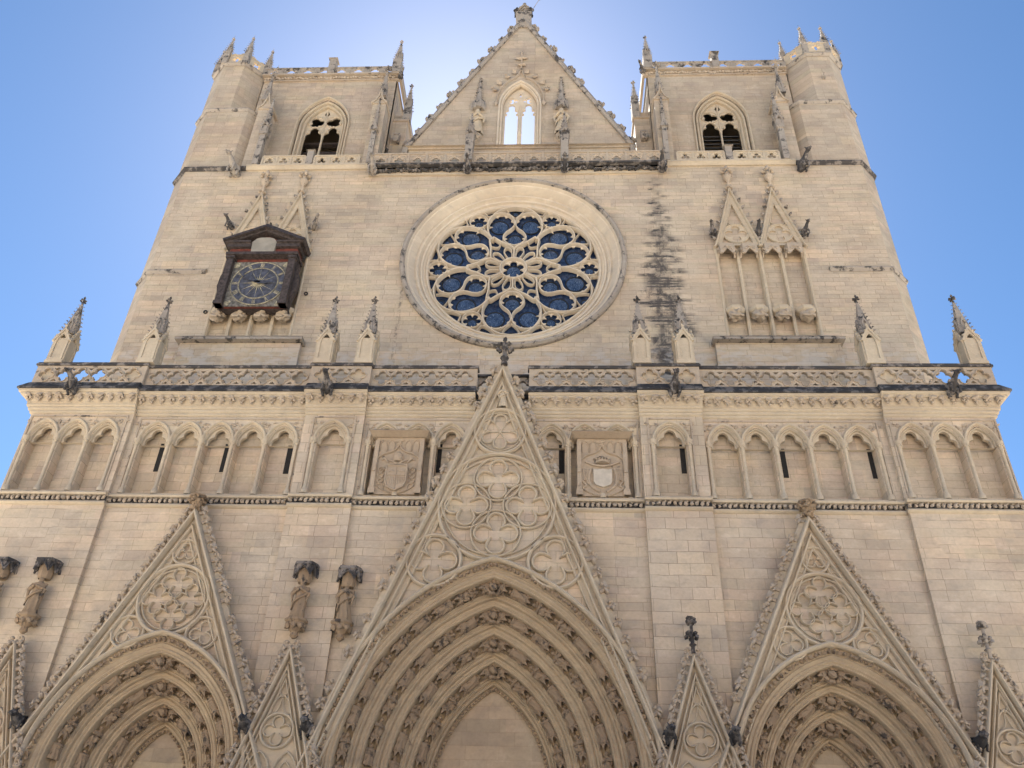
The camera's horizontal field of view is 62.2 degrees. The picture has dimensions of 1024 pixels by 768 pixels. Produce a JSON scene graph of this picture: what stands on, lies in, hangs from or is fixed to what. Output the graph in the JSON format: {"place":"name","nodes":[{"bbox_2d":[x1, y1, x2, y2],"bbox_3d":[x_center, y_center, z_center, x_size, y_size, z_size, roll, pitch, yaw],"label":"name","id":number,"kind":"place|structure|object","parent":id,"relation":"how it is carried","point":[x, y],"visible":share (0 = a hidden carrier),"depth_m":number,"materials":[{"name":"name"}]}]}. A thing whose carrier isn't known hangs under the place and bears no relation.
{"place":"outdoors","nodes":[
{"label":"outdoors","id":0,"kind":"place"},
{"bbox_2d":[0,0,1023,767],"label":"cathedral","id":1,"kind":"structure","parent":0,"point":[802,546],"depth_m":31.23,"materials":[{"name":"stone"}]},
{"bbox_2d":[8,707,27,730],"bbox_3d":[-15.217,10.344,26.045,0.465,0.684,0.941,0,-34,3],"label":"gargoyle","id":2,"kind":"object","parent":1,"relation":"attached to","point":[17,718],"visible":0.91,"depth_m":25.94,"materials":[{"name":"black stone"}]},
{"bbox_2d":[22,577,47,613],"bbox_3d":[-16.026,7.088,28.549,0.600,1.380,0.484,-20,-40,29],"label":"statue","id":3,"kind":"object","parent":1,"relation":"on","point":[35,596],"visible":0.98,"depth_m":28.44,"materials":[{"name":"stone"}]},
{"bbox_2d":[63,367,80,394],"bbox_3d":[-17.182,-0.087,33.030,0.538,1.001,1.070,-4,-35,9],"label":"gargoyle","id":4,"kind":"object","parent":1,"relation":"attached to","point":[72,382],"visible":1,"depth_m":32.97,"materials":[{"name":"stone"}]},
{"bbox_2d":[153,444,164,471],"bbox_3d":[-13.519,2.824,32.549,0.200,1.220,0.025,0,-34,3],"label":"slot window","id":5,"kind":"structure","parent":1,"relation":"in","point":[160,454],"depth_m":32.51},
{"bbox_2d":[219,444,228,471],"bbox_3d":[-10.970,2.830,32.420,0.200,1.220,0.025,0,-34,3],"label":"slot window","id":6,"kind":"structure","parent":1,"relation":"in","point":[224,457],"depth_m":32.37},
{"bbox_2d":[223,213,233,229],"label":"gargoyle","id":7,"kind":"object","parent":1,"relation":"attached to","point":[230,224],"visible":1,"depth_m":42.24,"materials":[{"name":"stone"}]},
{"bbox_2d":[225,149,240,177],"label":"gargoyle","id":8,"kind":"object","parent":1,"relation":"attached to","point":[233,166],"visible":1,"depth_m":44.39,"materials":[{"name":"grey stone"}]},
{"bbox_2d":[238,712,250,738],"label":"gargoyle","id":9,"kind":"object","parent":1,"relation":"attached to","point":[244,724],"visible":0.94,"depth_m":25.56,"materials":[{"name":"black stone"}]},
{"bbox_2d":[212,224,310,314],"bbox_3d":[-11.793,-5.444,39.880,4.002,4.753,1.250,0,-34,3],"label":"clock","id":10,"kind":"object","parent":1,"relation":"attached to","point":[262,266],"visible":1,"depth_m":39.63,"materials":[{"name":"paint"}]},
{"bbox_2d":[283,448,292,473],"bbox_3d":[-8.513,2.879,32.267,0.200,1.220,0.025,0,-34,3],"label":"slot window","id":11,"kind":"structure","parent":1,"relation":"in","point":[289,452],"depth_m":32.23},
{"bbox_2d":[289,581,309,617],"bbox_3d":[-7.031,7.134,28.128,0.665,1.380,0.469,0,-34,3],"label":"statue","id":12,"kind":"object","parent":1,"relation":"on","point":[299,601],"visible":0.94,"depth_m":27.99,"materials":[{"name":"stone"}]},
{"bbox_2d":[299,714,313,739],"bbox_3d":[-6.219,10.367,25.591,0.484,0.684,0.941,0,-34,3],"label":"gargoyle","id":13,"kind":"object","parent":1,"relation":"attached to","point":[306,725],"visible":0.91,"depth_m":25.47,"materials":[{"name":"black stone"}]},
{"bbox_2d":[310,213,319,230],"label":"gargoyle","id":14,"kind":"object","parent":1,"relation":"attached to","point":[314,226],"visible":1,"depth_m":41.95,"materials":[{"name":"grey stone"}]},
{"bbox_2d":[320,367,333,395],"bbox_3d":[-7.119,-0.062,32.520,0.538,1.001,1.070,-2,-35,6],"label":"gargoyle","id":15,"kind":"object","parent":1,"relation":"attached to","point":[327,383],"visible":1,"depth_m":32.46,"materials":[{"name":"stone"}]},
{"bbox_2d":[335,584,354,620],"bbox_3d":[-5.564,7.218,28.170,0.602,1.380,0.473,19,-38,-23],"label":"statue","id":16,"kind":"object","parent":1,"relation":"on","point":[343,597],"visible":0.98,"depth_m":28.04,"materials":[{"name":"stone"}]},
{"bbox_2d":[367,152,376,175],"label":"gargoyle","id":17,"kind":"object","parent":1,"relation":"attached to","point":[372,171],"visible":1,"depth_m":43.80,"materials":[{"name":"grey stone"}]},
{"bbox_2d":[367,429,430,495],"bbox_3d":[-4.216,2.909,31.330,2.240,2.581,0.820,0,-34,3],"label":"coat of arms","id":18,"kind":"object","parent":1,"relation":"attached to","point":[397,467],"visible":1,"depth_m":31.30},
{"bbox_2d":[398,67,404,79],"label":"gargoyle","id":19,"kind":"object","parent":1,"relation":"attached to","point":[400,75],"visible":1,"depth_m":49.90,"materials":[{"name":"stone"}]},
{"bbox_2d":[436,444,442,472],"bbox_3d":[-2.771,2.810,32.035,0.200,1.220,0.025,0,-34,3],"label":"slot window","id":20,"kind":"structure","parent":1,"relation":"in","point":[439,454],"depth_m":31.97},
{"bbox_2d":[463,152,471,173],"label":"gargoyle","id":21,"kind":"object","parent":1,"relation":"attached to","point":[467,168],"visible":1,"depth_m":43.52,"materials":[{"name":"stone"}]},
{"bbox_2d":[469,109,485,134],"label":"statue","id":22,"kind":"object","parent":1,"relation":"on","point":[478,117],"visible":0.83,"depth_m":47.12,"materials":[{"name":"stone"}]},
{"bbox_2d":[497,387,508,407],"bbox_3d":[-0.358,0.468,32.312,0.416,0.950,0.324,18,-38,-22],"label":"statue","id":23,"kind":"object","parent":1,"relation":"on","point":[502,396],"visible":1,"depth_m":32.20,"materials":[{"name":"stone"}]},
{"bbox_2d":[399,178,626,348],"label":"rose window","id":24,"kind":"structure","parent":1,"relation":"in","point":[529,262],"depth_m":41.26,"materials":[{"name":"stone"}]},
{"bbox_2d":[513,7,520,17],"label":"statue","id":25,"kind":"object","parent":1,"relation":"on","point":[516,9],"visible":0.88,"depth_m":53.65,"materials":[{"name":"stone"}]},
{"bbox_2d":[519,3,528,10],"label":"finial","id":26,"kind":"object","parent":1,"relation":"on","point":[524,7],"visible":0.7,"depth_m":54.01,"materials":[{"name":"grey stone"}]},
{"bbox_2d":[527,7,533,17],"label":"statue","id":27,"kind":"object","parent":1,"relation":"on","point":[530,9],"visible":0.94,"depth_m":53.62,"materials":[{"name":"stone"}]},
{"bbox_2d":[553,107,568,133],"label":"statue","id":28,"kind":"object","parent":1,"relation":"on","point":[557,117],"visible":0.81,"depth_m":46.86,"materials":[{"name":"stone"}]},
{"bbox_2d":[559,445,563,473],"bbox_3d":[1.860,2.822,31.802,0.200,1.220,0.025,0,-34,3],"label":"slot window","id":29,"kind":"structure","parent":1,"relation":"in","point":[561,452],"depth_m":31.74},
{"bbox_2d":[560,151,568,172],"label":"gargoyle","id":30,"kind":"object","parent":1,"relation":"attached to","point":[564,168],"visible":1,"depth_m":43.27,"materials":[{"name":"stone"}]},
{"bbox_2d":[571,430,631,497],"bbox_3d":[3.294,2.945,30.939,2.240,2.622,0.820,0,-34,3],"label":"coat of arms","id":31,"kind":"object","parent":1,"relation":"attached to","point":[601,468],"visible":0.99,"depth_m":30.90},
{"bbox_2d":[638,59,645,73],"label":"gargoyle","id":32,"kind":"object","parent":1,"relation":"attached to","point":[642,70],"visible":1,"depth_m":49.26,"materials":[{"name":"stone"}]},
{"bbox_2d":[657,148,666,172],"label":"gargoyle","id":33,"kind":"object","parent":1,"relation":"attached to","point":[662,166],"visible":1,"depth_m":43.05,"materials":[{"name":"stone"}]},
{"bbox_2d":[662,722,677,748],"bbox_3d":[4.676,10.395,25.042,0.469,0.684,0.941,0,-34,3],"label":"gargoyle","id":34,"kind":"object","parent":1,"relation":"attached to","point":[669,733],"visible":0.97,"depth_m":24.93,"materials":[{"name":"black stone"}]},
{"bbox_2d":[668,368,681,397],"bbox_3d":[6.128,-0.028,31.852,0.538,1.001,1.070,4,-34,-2],"label":"gargoyle","id":35,"kind":"object","parent":1,"relation":"attached to","point":[674,384],"visible":1,"depth_m":31.79,"materials":[{"name":"stone"}]},
{"bbox_2d":[679,444,686,473],"bbox_3d":[6.341,2.773,31.398,0.200,1.220,0.025,0,-34,3],"label":"slot window","id":36,"kind":"structure","parent":1,"relation":"in","point":[682,450],"depth_m":31.34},
{"bbox_2d":[709,219,716,237],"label":"gargoyle","id":37,"kind":"object","parent":1,"relation":"attached to","point":[712,231],"visible":0.98,"depth_m":40.58,"materials":[{"name":"stone"}]},
{"bbox_2d":[728,724,741,746],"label":"gargoyle","id":38,"kind":"object","parent":1,"relation":"attached to","point":[734,734],"visible":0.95,"depth_m":24.82,"materials":[{"name":"black stone"}]},
{"bbox_2d":[755,218,762,236],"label":"gargoyle","id":39,"kind":"object","parent":1,"relation":"attached to","point":[759,232],"visible":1,"depth_m":40.47,"materials":[{"name":"stone"}]},
{"bbox_2d":[779,449,788,477],"bbox_3d":[10.044,2.927,31.331,0.200,1.220,0.025,0,-34,3],"label":"slot window","id":40,"kind":"structure","parent":1,"relation":"in","point":[782,454],"depth_m":31.29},
{"bbox_2d":[797,145,811,172],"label":"gargoyle","id":41,"kind":"object","parent":1,"relation":"attached to","point":[803,161],"visible":1,"depth_m":42.90,"materials":[{"name":"stone"}]},
{"bbox_2d":[801,218,809,236],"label":"gargoyle","id":42,"kind":"object","parent":1,"relation":"attached to","point":[805,229],"visible":1,"depth_m":40.36,"materials":[{"name":"stone"}]},
{"bbox_2d":[866,449,877,478],"bbox_3d":[13.253,2.935,31.169,0.200,1.220,0.025,0,-34,3],"label":"slot window","id":43,"kind":"structure","parent":1,"relation":"in","point":[870,457],"depth_m":31.13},
{"bbox_2d":[944,369,961,398],"bbox_3d":[16.341,0.001,31.340,0.538,1.001,1.070,6,-35,-5],"label":"gargoyle","id":44,"kind":"object","parent":1,"relation":"attached to","point":[952,385],"visible":1,"depth_m":31.28,"materials":[{"name":"stone"}]},
{"bbox_2d":[970,729,989,753],"bbox_3d":[13.610,10.419,24.591,0.471,0.684,0.941,0,-34,3],"label":"gargoyle","id":45,"kind":"object","parent":1,"relation":"attached to","point":[980,740],"visible":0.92,"depth_m":24.48,"materials":[{"name":"black stone"}]},
{"bbox_2d":[0,0,1023,498],"label":"sky","id":46,"kind":"structure","parent":0,"point":[102,102],"materials":[{"name":"blue"}]}
]}

